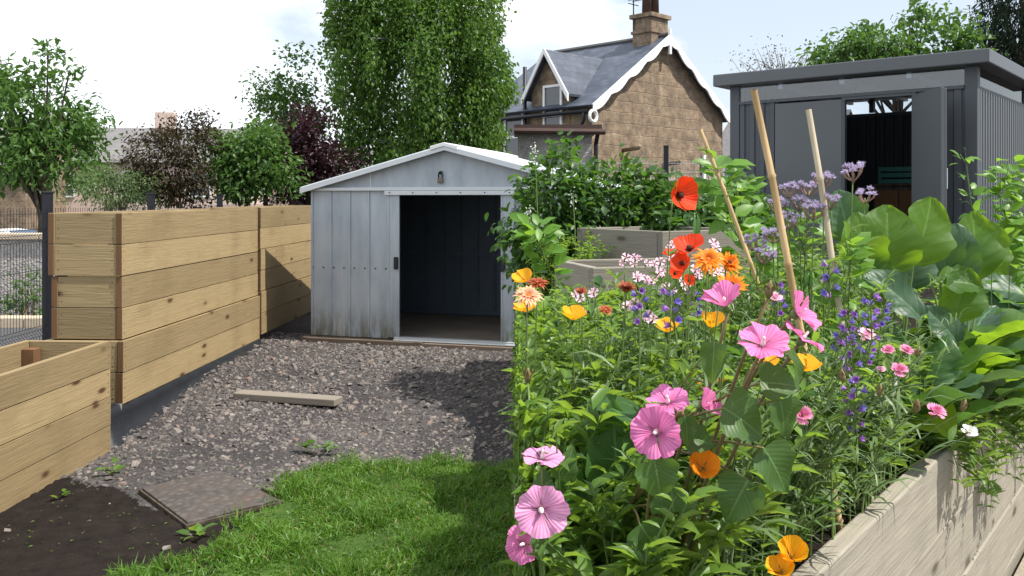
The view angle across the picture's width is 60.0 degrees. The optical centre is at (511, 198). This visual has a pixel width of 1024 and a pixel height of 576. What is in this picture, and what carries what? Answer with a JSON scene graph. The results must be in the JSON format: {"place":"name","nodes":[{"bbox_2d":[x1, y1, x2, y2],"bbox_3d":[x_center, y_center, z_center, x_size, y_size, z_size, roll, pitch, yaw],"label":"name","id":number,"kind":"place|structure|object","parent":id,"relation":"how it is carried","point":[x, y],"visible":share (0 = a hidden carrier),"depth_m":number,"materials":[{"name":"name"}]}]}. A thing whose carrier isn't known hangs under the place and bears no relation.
{"place":"outdoors","nodes":[
{"label":"outdoors","id":0,"kind":"place"},
{"bbox_2d":[0,328,41,346],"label":"road","id":1,"kind":"structure","parent":0,"point":[3,331],"depth_m":9.94,"materials":[{"name":"grey asphalt"}]},
{"bbox_2d":[0,476,290,575],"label":"soil","id":2,"kind":"structure","parent":0,"point":[112,532],"depth_m":4.60,"materials":[{"name":"brown soil"}]},
{"bbox_2d":[4,312,514,550],"bbox_3d":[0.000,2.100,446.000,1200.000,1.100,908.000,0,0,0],"label":"ground","id":3,"kind":"structure","parent":0,"point":[301,324],"depth_m":6.74,"materials":[{"name":"grey gravel"}]},
{"bbox_2d":[0,267,41,315],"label":"weed","id":4,"kind":"object","parent":3,"relation":"on","point":[31,296],"visible":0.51,"depth_m":11.04,"materials":[{"name":"green plant"}]},
{"bbox_2d":[0,315,41,327],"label":"kerb","id":5,"kind":"structure","parent":3,"relation":"on","point":[3,321],"depth_m":10.62,"materials":[{"name":"concrete"}]},
{"bbox_2d":[0,233,58,315],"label":"garden wall","id":6,"kind":"structure","parent":3,"relation":"on","point":[3,263],"depth_m":11.35,"materials":[{"name":"stone"}]},
{"bbox_2d":[0,121,82,231],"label":"house","id":7,"kind":"structure","parent":3,"relation":"on","point":[15,199],"depth_m":36.46,"materials":[{"name":"stone"}]},
{"bbox_2d":[0,340,110,512],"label":"timber planter","id":8,"kind":"object","parent":3,"relation":"on","point":[55,410],"visible":1,"depth_m":5.49,"materials":[{"name":"beige wood"}]},
{"bbox_2d":[0,37,124,232],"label":"garden tree","id":9,"kind":"object","parent":3,"relation":"on","point":[23,145],"visible":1,"depth_m":12.35,"materials":[{"name":"green plant"}]},
{"bbox_2d":[59,153,122,207],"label":"grey shrub","id":10,"kind":"object","parent":3,"relation":"on","point":[94,173],"visible":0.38,"depth_m":14.49,"materials":[{"name":"green plant"}]},
{"bbox_2d":[54,164,171,211],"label":"grey shrub","id":11,"kind":"object","parent":3,"relation":"on","point":[132,194],"visible":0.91,"depth_m":13.91,"materials":[{"name":"green plant"}]},
{"bbox_2d":[0,191,267,345],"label":"fence","id":12,"kind":"object","parent":3,"relation":"on","point":[47,202],"visible":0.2,"depth_m":8.72,"materials":[{"name":"black metal"}]},
{"bbox_2d":[63,112,269,212],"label":"house","id":13,"kind":"structure","parent":3,"relation":"on","point":[116,143],"depth_m":40.83,"materials":[{"name":"grey tile"}]},
{"bbox_2d":[107,105,231,208],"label":"bronze shrub","id":14,"kind":"object","parent":3,"relation":"on","point":[177,186],"visible":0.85,"depth_m":14.34,"materials":[{"name":"brown plant"}]},
{"bbox_2d":[110,338,266,448],"bbox_3d":[-3.018,1.617,7.840,0.709,0.255,3.362,0,0,3],"label":"black membrane","id":15,"kind":"object","parent":3,"relation":"on","point":[139,412],"visible":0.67,"depth_m":6.94,"materials":[{"name":"black plastic"}]},
{"bbox_2d":[48,296,259,403],"bbox_3d":[-3.069,1.273,7.995,0.606,0.458,3.033,0,0,3],"label":"timber planter","id":16,"kind":"object","parent":15,"relation":"on","point":[145,362],"visible":0.6,"depth_m":7.41,"materials":[{"name":"beige wood"}]},
{"bbox_2d":[51,252,257,338],"bbox_3d":[-3.055,0.805,8.009,0.535,0.458,3.003,0,0,3],"label":"timber planter","id":17,"kind":"object","parent":16,"relation":"on","point":[108,307],"visible":0.98,"depth_m":6.86,"materials":[{"name":"beige wood"}]},
{"bbox_2d":[48,208,257,275],"bbox_3d":[-3.063,0.337,7.997,0.557,0.458,3.003,0,0,3],"label":"timber planter","id":18,"kind":"object","parent":17,"relation":"on","point":[112,243],"visible":1,"depth_m":6.86,"materials":[{"name":"beige wood"}]},
{"bbox_2d":[138,469,282,528],"bbox_3d":[-1.791,1.735,5.155,0.555,0.040,0.832,0,0,-43],"label":"paving slab","id":19,"kind":"object","parent":3,"relation":"on","point":[200,498],"visible":0.88,"depth_m":5.08,"materials":[{"name":"grey concrete"}]},
{"bbox_2d":[173,114,313,206],"bbox_3d":[-4.464,0.237,14.975,2.116,3.249,1.757,0,0,0],"label":"cherry tree","id":20,"kind":"object","parent":3,"relation":"on","point":[241,166],"visible":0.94,"depth_m":14.75,"materials":[{"name":"green plant"}]},
{"bbox_2d":[229,40,335,204],"bbox_3d":[-4.651,-0.572,18.092,2.036,5.253,2.140,0,0,0],"label":"garden tree","id":21,"kind":"object","parent":3,"relation":"on","point":[263,98],"visible":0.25,"depth_m":17.83,"materials":[{"name":"green plant"}]},
{"bbox_2d":[256,275,310,333],"bbox_3d":[-2.931,1.243,11.097,0.585,0.458,3.003,0,0,3],"label":"timber planter","id":22,"kind":"object","parent":3,"relation":"on","point":[281,304],"visible":0.26,"depth_m":10.41,"materials":[{"name":"beige wood"}]},
{"bbox_2d":[257,240,310,290],"bbox_3d":[-2.925,0.779,11.106,0.556,0.450,3.003,0,0,3],"label":"timber planter","id":23,"kind":"object","parent":22,"relation":"on","point":[282,264],"visible":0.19,"depth_m":10.40,"materials":[{"name":"beige wood"}]},
{"bbox_2d":[210,205,310,248],"bbox_3d":[-2.925,0.321,11.096,0.556,0.446,3.003,0,0,3],"label":"timber planter","id":24,"kind":"object","parent":23,"relation":"on","point":[282,225],"visible":0.32,"depth_m":10.41,"materials":[{"name":"beige wood"}]},
{"bbox_2d":[233,389,342,406],"bbox_3d":[-1.828,1.623,7.215,0.920,0.055,0.150,0,0,16],"label":"loose plank","id":25,"kind":"object","parent":3,"relation":"on","point":[295,398],"visible":1,"depth_m":7.16,"materials":[{"name":"beige wood"}]},
{"bbox_2d":[253,100,370,205],"bbox_3d":[-3.618,0.128,16.063,2.052,3.847,1.929,0,0,0],"label":"beech tree","id":26,"kind":"object","parent":3,"relation":"on","point":[317,162],"visible":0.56,"depth_m":15.82,"materials":[{"name":"purple plant"}]},
{"bbox_2d":[314,0,524,174],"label":"birch tree","id":27,"kind":"object","parent":3,"relation":"on","point":[476,95],"visible":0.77,"depth_m":16.89,"materials":[{"name":"green plant"}]},
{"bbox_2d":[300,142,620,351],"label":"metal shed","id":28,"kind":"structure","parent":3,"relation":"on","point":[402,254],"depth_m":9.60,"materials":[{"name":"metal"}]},
{"bbox_2d":[387,195,399,337],"bbox_3d":[-1.257,0.707,9.397,0.135,1.535,0.040,0,0,16],"label":"sliding door","id":29,"kind":"structure","parent":28,"relation":"in","point":[393,201],"depth_m":9.40,"materials":[{"name":"metal"}]},
{"bbox_2d":[501,195,514,341],"bbox_3d":[-0.044,0.707,9.050,0.145,1.535,0.040,0,0,16],"label":"sliding door","id":30,"kind":"structure","parent":28,"relation":"in","point":[507,315],"depth_m":9.05,"materials":[{"name":"metal"}]},
{"bbox_2d":[514,124,605,176],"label":"outbuilding","id":31,"kind":"structure","parent":3,"relation":"on","point":[527,135],"depth_m":18.00,"materials":[{"name":"grey"}]},
{"bbox_2d":[494,0,729,212],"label":"stone house","id":32,"kind":"structure","parent":3,"relation":"on","point":[646,92],"depth_m":25.91,"materials":[{"name":"stone"}]},
{"bbox_2d":[504,113,522,155],"bbox_3d":[0.060,-1.800,26.062,0.060,1.500,0.800,0,0,-45],"label":"window","id":33,"kind":"structure","parent":32,"relation":"in","point":[512,146],"depth_m":26.13,"materials":[{"name":"white paint"}]},
{"bbox_2d":[543,84,562,123],"bbox_3d":[1.145,-2.325,24.951,0.720,1.750,0.060,0,0,45],"label":"window","id":34,"kind":"structure","parent":32,"relation":"in","point":[552,94],"depth_m":24.94,"materials":[{"name":"white paint"}]},
{"bbox_2d":[514,285,1023,575],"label":"raised bed","id":35,"kind":"object","parent":3,"relation":"on","point":[941,523],"visible":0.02,"depth_m":2.71,"materials":[{"name":"beige wood"}]},
{"bbox_2d":[501,285,542,407],"bbox_3d":[0.032,0.506,1.879,0.096,0.648,0.134,0,0,38],"label":"marigold","id":36,"kind":"object","parent":35,"relation":"in","point":[528,295],"visible":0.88,"depth_m":1.85,"materials":[{"name":"beige plant"}]},
{"bbox_2d":[501,277,559,475],"bbox_3d":[0.039,0.499,1.902,0.136,0.662,0.099,0,0,0],"label":"marigold","id":37,"kind":"object","parent":35,"relation":"in","point":[538,282],"visible":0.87,"depth_m":1.89,"materials":[{"name":"green plant"}]},
{"bbox_2d":[492,227,1023,575],"bbox_3d":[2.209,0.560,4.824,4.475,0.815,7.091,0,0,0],"label":"bed foliage","id":38,"kind":"object","parent":35,"relation":"on","point":[629,561],"visible":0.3,"depth_m":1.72,"materials":[{"name":"green plant"}]},
{"bbox_2d":[961,352,1023,400],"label":"leafy vegetable","id":39,"kind":"object","parent":35,"relation":"in","point":[1006,386],"visible":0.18,"depth_m":3.13,"materials":[{"name":"green plant"}]},
{"bbox_2d":[996,164,1023,269],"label":"pea plant","id":40,"kind":"object","parent":35,"relation":"in","point":[1018,194],"visible":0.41,"depth_m":4.11,"materials":[{"name":"green plant"}]},
{"bbox_2d":[730,35,817,70],"bbox_3d":[5.718,-1.279,18.977,2.579,4.459,2.144,0,0,0],"label":"bare tree","id":41,"kind":"object","parent":3,"relation":"on","point":[769,67],"visible":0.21,"depth_m":18.98,"materials":[{"name":"grey plant"}]},
{"bbox_2d":[105,443,513,575],"bbox_3d":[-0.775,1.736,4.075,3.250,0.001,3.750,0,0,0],"label":"lawn","id":42,"kind":"structure","parent":0,"point":[360,537],"depth_m":4.62,"materials":[{"name":"green plant"}]},
{"bbox_2d":[0,0,1019,149],"label":"sky","id":43,"kind":"structure","parent":0,"point":[145,57],"materials":[{"name":"white"}]},
{"bbox_2d":[714,278,942,575],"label":"terrace ground","id":44,"kind":"structure","parent":0,"point":[927,294],"depth_m":2.37,"materials":[{"name":"soil"}]},
{"bbox_2d":[508,212,572,316],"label":"pea plant","id":45,"kind":"object","parent":44,"relation":"on","point":[529,236],"visible":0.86,"depth_m":3.09,"materials":[{"name":"green plant"}]},
{"bbox_2d":[505,368,577,575],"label":"mallow plant","id":46,"kind":"object","parent":44,"relation":"on","point":[541,504],"visible":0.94,"depth_m":1.37,"materials":[{"name":"pink plant"}]},
{"bbox_2d":[484,130,611,297],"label":"fruit bush","id":47,"kind":"object","parent":44,"relation":"on","point":[579,182],"visible":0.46,"depth_m":7.22,"materials":[{"name":"green plant"}]},
{"bbox_2d":[557,305,586,450],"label":"golden poppy","id":48,"kind":"object","parent":44,"relation":"on","point":[573,313],"visible":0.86,"depth_m":1.91,"materials":[{"name":"yellow plant"}]},
{"bbox_2d":[555,393,643,531],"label":"dock plant","id":49,"kind":"object","parent":44,"relation":"on","point":[599,453],"visible":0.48,"depth_m":1.62,"materials":[{"name":"green plant"}]},
{"bbox_2d":[550,142,682,259],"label":"fruit bush","id":50,"kind":"object","parent":44,"relation":"on","point":[621,195],"visible":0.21,"depth_m":7.35,"materials":[{"name":"green plant"}]},
{"bbox_2d":[601,280,644,384],"bbox_3d":[0.256,0.507,2.007,0.111,0.647,0.087,0,0,-8],"label":"marigold","id":51,"kind":"object","parent":44,"relation":"on","point":[626,287],"visible":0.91,"depth_m":2.01,"materials":[{"name":"green plant"}]},
{"bbox_2d":[555,258,722,325],"bbox_3d":[0.709,0.595,5.026,0.780,0.466,0.620,0,0,-16],"label":"wooden bed","id":52,"kind":"object","parent":44,"relation":"on","point":[584,270],"visible":0.07,"depth_m":4.78,"materials":[{"name":"wood"}]},
{"bbox_2d":[630,282,655,408],"bbox_3d":[0.254,0.495,1.722,0.103,0.669,0.096,0,0,-17],"label":"bugloss","id":53,"kind":"object","parent":44,"relation":"on","point":[639,305],"visible":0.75,"depth_m":1.72,"materials":[{"name":"green plant"}]},
{"bbox_2d":[577,226,750,274],"bbox_3d":[1.143,0.528,6.745,0.900,0.600,0.950,0,0,-34],"label":"wooden bed","id":54,"kind":"object","parent":44,"relation":"on","point":[638,240],"visible":0.13,"depth_m":6.42,"materials":[{"name":"wood"}]},
{"bbox_2d":[659,281,682,384],"bbox_3d":[0.287,0.494,1.728,0.109,0.672,0.113,0,0,0],"label":"bugloss","id":55,"kind":"object","parent":44,"relation":"on","point":[677,301],"visible":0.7,"depth_m":1.72,"materials":[{"name":"green plant"}]},
{"bbox_2d":[627,384,721,562],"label":"mallow plant","id":56,"kind":"object","parent":44,"relation":"on","point":[666,420],"visible":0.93,"depth_m":1.36,"materials":[{"name":"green plant"}]},
{"bbox_2d":[614,171,746,230],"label":"fruit bush","id":57,"kind":"object","parent":44,"relation":"on","point":[661,213],"visible":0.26,"depth_m":7.31,"materials":[{"name":"green plant"}]},
{"bbox_2d":[665,176,698,383],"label":"red poppy","id":58,"kind":"object","parent":44,"relation":"on","point":[685,193],"visible":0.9,"depth_m":1.95,"materials":[{"name":"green plant"}]},
{"bbox_2d":[667,252,696,386],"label":"red poppy","id":59,"kind":"object","parent":44,"relation":"on","point":[678,260],"visible":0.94,"depth_m":1.88,"materials":[{"name":"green plant"}]},
{"bbox_2d":[673,233,703,381],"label":"red poppy","id":60,"kind":"object","parent":44,"relation":"on","point":[688,243],"visible":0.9,"depth_m":1.91,"materials":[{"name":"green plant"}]},
{"bbox_2d":[663,450,720,554],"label":"golden poppy","id":61,"kind":"object","parent":44,"relation":"on","point":[712,465],"visible":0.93,"depth_m":1.40,"materials":[{"name":"orange plant"}]},
{"bbox_2d":[682,248,725,390],"bbox_3d":[0.362,0.463,1.743,0.080,0.734,0.139,0,0,-25],"label":"marigold","id":62,"kind":"object","parent":44,"relation":"on","point":[710,259],"visible":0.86,"depth_m":1.72,"materials":[{"name":"orange plant"}]},
{"bbox_2d":[701,271,749,562],"bbox_3d":[0.395,0.484,1.721,0.078,0.692,0.146,0,0,-18],"label":"marigold","id":63,"kind":"object","parent":44,"relation":"on","point":[733,279],"visible":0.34,"depth_m":1.70,"materials":[{"name":"orange plant"}]},
{"bbox_2d":[670,171,788,268],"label":"fruit bush","id":64,"kind":"object","parent":44,"relation":"on","point":[763,217],"visible":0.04,"depth_m":7.65,"materials":[{"name":"green plant"}]},
{"bbox_2d":[512,258,947,547],"bbox_3d":[0.874,0.510,3.136,1.575,0.587,2.647,0,0,15],"label":"broad foliage","id":65,"kind":"object","parent":44,"relation":"on","point":[598,281],"visible":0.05,"depth_m":2.31,"materials":[{"name":"green plant"}]},
{"bbox_2d":[698,129,769,316],"bbox_3d":[0.801,0.312,2.831,0.407,1.080,0.019,0,0,20],"label":"bamboo cane","id":66,"kind":"object","parent":44,"relation":"on","point":[732,213],"visible":0.54,"depth_m":2.86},
{"bbox_2d":[692,143,784,322],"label":"pea plant","id":67,"kind":"object","parent":44,"relation":"on","point":[735,167],"visible":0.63,"depth_m":2.94,"materials":[{"name":"green plant"}]},
{"bbox_2d":[704,174,782,302],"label":"pea plant","id":68,"kind":"object","parent":44,"relation":"on","point":[751,189],"visible":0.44,"depth_m":3.10,"materials":[{"name":"green plant"}]},
{"bbox_2d":[675,280,823,570],"bbox_3d":[0.326,0.481,1.404,0.309,0.701,0.178,0,0,29],"label":"mallow plant","id":69,"kind":"object","parent":44,"relation":"on","point":[740,420],"visible":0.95,"depth_m":1.36,"materials":[{"name":"green plant"}]},
{"bbox_2d":[692,353,821,570],"bbox_3d":[0.390,0.543,1.522,0.284,0.575,0.062,0,0,39],"label":"golden poppy","id":70,"kind":"object","parent":44,"relation":"on","point":[811,362],"visible":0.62,"depth_m":1.46,"materials":[{"name":"yellow plant"}]},
{"bbox_2d":[505,232,1023,507],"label":"ferny foliage","id":71,"kind":"object","parent":44,"relation":"on","point":[624,373],"visible":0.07,"depth_m":2.23,"materials":[{"name":"green plant"}]},
{"bbox_2d":[738,535,808,575],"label":"golden poppy","id":72,"kind":"object","parent":44,"relation":"on","point":[796,546],"visible":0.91,"depth_m":1.52,"materials":[{"name":"orange plant"}]},
{"bbox_2d":[765,553,794,575],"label":"golden poppy","id":73,"kind":"object","parent":44,"relation":"on","point":[773,563],"visible":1,"depth_m":1.50,"materials":[{"name":"orange plant"}]},
{"bbox_2d":[736,369,847,574],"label":"cornflower","id":74,"kind":"object","parent":44,"relation":"on","point":[842,375],"visible":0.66,"depth_m":1.62,"materials":[{"name":"green plant"}]},
{"bbox_2d":[749,89,843,533],"bbox_3d":[0.719,0.286,2.235,0.234,1.132,0.025,0,0,25],"label":"bamboo cane","id":75,"kind":"object","parent":44,"relation":"on","point":[788,263],"visible":0.59,"depth_m":2.25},
{"bbox_2d":[759,260,840,556],"bbox_3d":[0.587,0.477,1.868,0.204,0.707,0.082,0,0,41],"label":"bugloss","id":76,"kind":"object","parent":44,"relation":"on","point":[826,279],"visible":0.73,"depth_m":1.83,"materials":[{"name":"green plant"}]},
{"bbox_2d":[759,305,856,572],"bbox_3d":[0.616,0.524,1.865,0.211,0.613,0.101,0,0,43],"label":"bugloss","id":77,"kind":"object","parent":44,"relation":"on","point":[842,314],"visible":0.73,"depth_m":1.81,"materials":[{"name":"purple plant"}]},
{"bbox_2d":[754,371,867,572],"bbox_3d":[0.612,0.586,1.837,0.258,0.490,0.096,0,0,39],"label":"bugloss","id":78,"kind":"object","parent":44,"relation":"on","point":[853,380],"visible":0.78,"depth_m":1.76,"materials":[{"name":"purple plant"}]},
{"bbox_2d":[749,327,875,575],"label":"cornflower","id":79,"kind":"object","parent":44,"relation":"on","point":[865,337],"visible":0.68,"depth_m":1.80,"materials":[{"name":"green plant"}]},
{"bbox_2d":[799,200,827,337],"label":"scorpionweed","id":80,"kind":"object","parent":44,"relation":"on","point":[806,206],"visible":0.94,"depth_m":2.42,"materials":[{"name":"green plant"}]},
{"bbox_2d":[770,331,863,553],"bbox_3d":[0.636,0.551,1.886,0.220,0.560,0.109,0,0,39],"label":"bugloss","id":81,"kind":"object","parent":44,"relation":"on","point":[850,355],"visible":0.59,"depth_m":1.83,"materials":[{"name":"purple plant"}]},
{"bbox_2d":[774,205,861,335],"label":"pea plant","id":82,"kind":"object","parent":44,"relation":"on","point":[793,251],"visible":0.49,"depth_m":2.54,"materials":[{"name":"green plant"}]},
{"bbox_2d":[755,289,880,561],"bbox_3d":[0.601,0.501,1.789,0.283,0.659,0.091,0,0,40],"label":"bugloss","id":83,"kind":"object","parent":44,"relation":"on","point":[875,310],"visible":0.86,"depth_m":1.72,"materials":[{"name":"green plant"}]},
{"bbox_2d":[756,384,885,571],"bbox_3d":[0.633,0.593,1.808,0.192,0.476,0.278,0,0,-21],"label":"cornflower","id":84,"kind":"object","parent":44,"relation":"on","point":[880,389],"visible":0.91,"depth_m":1.77,"materials":[{"name":"green plant"}]},
{"bbox_2d":[805,109,873,501],"bbox_3d":[0.881,0.303,2.380,0.180,1.096,0.023,0,0,29],"label":"bamboo cane","id":85,"kind":"object","parent":44,"relation":"on","point":[822,194],"visible":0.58,"depth_m":2.40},
{"bbox_2d":[758,399,924,575],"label":"cornflower","id":86,"kind":"object","parent":44,"relation":"on","point":[917,405],"visible":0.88,"depth_m":1.76,"materials":[{"name":"green plant"}]},
{"bbox_2d":[774,362,908,554],"bbox_3d":[0.669,0.578,1.848,0.149,0.506,0.282,0,0,-19],"label":"cornflower","id":87,"kind":"object","parent":44,"relation":"on","point":[898,368],"visible":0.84,"depth_m":1.82,"materials":[{"name":"green plant"}]},
{"bbox_2d":[827,161,866,503],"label":"scorpionweed","id":88,"kind":"object","parent":44,"relation":"on","point":[852,169],"visible":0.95,"depth_m":2.38,"materials":[{"name":"green plant"}]},
{"bbox_2d":[814,220,881,508],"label":"pea plant","id":89,"kind":"object","parent":44,"relation":"on","point":[856,252],"visible":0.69,"depth_m":2.35,"materials":[{"name":"green plant"}]},
{"bbox_2d":[790,346,932,541],"bbox_3d":[0.707,0.566,1.887,0.329,0.531,0.175,0,0,37],"label":"cornflower","id":90,"kind":"object","parent":44,"relation":"on","point":[918,350],"visible":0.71,"depth_m":1.87,"materials":[{"name":"green plant"}]},
{"bbox_2d":[798,402,946,537],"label":"cornflower","id":91,"kind":"object","parent":44,"relation":"on","point":[936,409],"visible":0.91,"depth_m":1.83,"materials":[{"name":"green plant"}]},
{"bbox_2d":[788,424,978,553],"bbox_3d":[0.773,0.645,1.932,0.443,0.372,0.156,0,0,44],"label":"cornflower","id":92,"kind":"object","parent":44,"relation":"on","point":[971,431],"visible":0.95,"depth_m":1.90,"materials":[{"name":"green plant"}]},
{"bbox_2d":[799,399,968,539],"bbox_3d":[0.803,0.625,1.964,0.382,0.413,0.138,0,0,35],"label":"cornflower","id":93,"kind":"object","parent":44,"relation":"on","point":[963,405],"visible":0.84,"depth_m":1.94,"materials":[{"name":"green plant"}]},
{"bbox_2d":[793,0,1006,112],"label":"garden tree","id":94,"kind":"object","parent":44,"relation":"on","point":[864,45],"visible":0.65,"depth_m":15.28,"materials":[{"name":"green plant"}]},
{"bbox_2d":[818,190,1023,440],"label":"leafy vegetable","id":95,"kind":"object","parent":44,"relation":"on","point":[916,245],"visible":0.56,"depth_m":2.99,"materials":[{"name":"green plant"}]},
{"bbox_2d":[889,211,1023,355],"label":"leafy vegetable","id":96,"kind":"object","parent":44,"relation":"on","point":[974,258],"visible":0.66,"depth_m":3.27,"materials":[{"name":"green plant"}]},
{"bbox_2d":[890,334,1023,456],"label":"leafy vegetable","id":97,"kind":"object","parent":44,"relation":"on","point":[946,369],"visible":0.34,"depth_m":2.80,"materials":[{"name":"green plant"}]},
{"bbox_2d":[920,215,1023,322],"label":"leafy vegetable","id":98,"kind":"object","parent":44,"relation":"on","point":[1001,287],"visible":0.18,"depth_m":4.03,"materials":[{"name":"green plant"}]},
{"bbox_2d":[924,341,1023,397],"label":"leafy vegetable","id":99,"kind":"object","parent":44,"relation":"on","point":[997,362],"visible":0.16,"depth_m":3.12,"materials":[{"name":"green plant"}]},
{"bbox_2d":[950,148,1012,306],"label":"pea plant","id":100,"kind":"object","parent":44,"relation":"on","point":[977,191],"visible":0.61,"depth_m":3.80,"materials":[{"name":"green plant"}]},
{"bbox_2d":[966,0,1023,67],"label":"conifer tree","id":101,"kind":"object","parent":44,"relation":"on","point":[1011,47],"visible":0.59,"depth_m":15.85,"materials":[{"name":"green plant"}]},
{"bbox_2d":[977,149,1023,307],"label":"pea plant","id":102,"kind":"object","parent":44,"relation":"on","point":[1007,209],"visible":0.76,"depth_m":3.90,"materials":[{"name":"green plant"}]},
{"bbox_2d":[713,48,1023,278],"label":"garden shed","id":103,"kind":"structure","parent":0,"point":[971,102],"depth_m":9.76,"materials":[{"name":"metal"}]},
{"bbox_2d":[775,99,840,271],"bbox_3d":[3.306,-0.140,9.906,0.757,1.880,0.029,0,0,40],"label":"flat door","id":104,"kind":"structure","parent":103,"relation":"in","point":[794,160],"depth_m":9.90,"materials":[{"name":"grey metal"}]},
{"bbox_2d":[870,183,911,216],"bbox_3d":[4.810,0.311,10.876,0.660,0.985,0.450,0,0,40],"label":"table","id":105,"kind":"object","parent":103,"relation":"on","point":[898,196],"visible":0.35,"depth_m":10.74,"materials":[{"name":"brown wood"}]},
{"bbox_2d":[878,167,911,183],"bbox_3d":[4.814,-0.285,10.880,0.500,0.205,0.368,0,0,40],"label":"crate","id":106,"kind":"object","parent":105,"relation":"on","point":[888,175],"visible":0.58,"depth_m":10.80,"materials":[{"name":"teal plastic"}]},
{"bbox_2d":[912,87,947,278],"bbox_3d":[4.168,-0.140,8.847,0.070,1.860,0.620,0,0,0],"label":"open door","id":107,"kind":"structure","parent":103,"relation":"in","point":[929,108],"depth_m":8.75,"materials":[{"name":"grey metal"}]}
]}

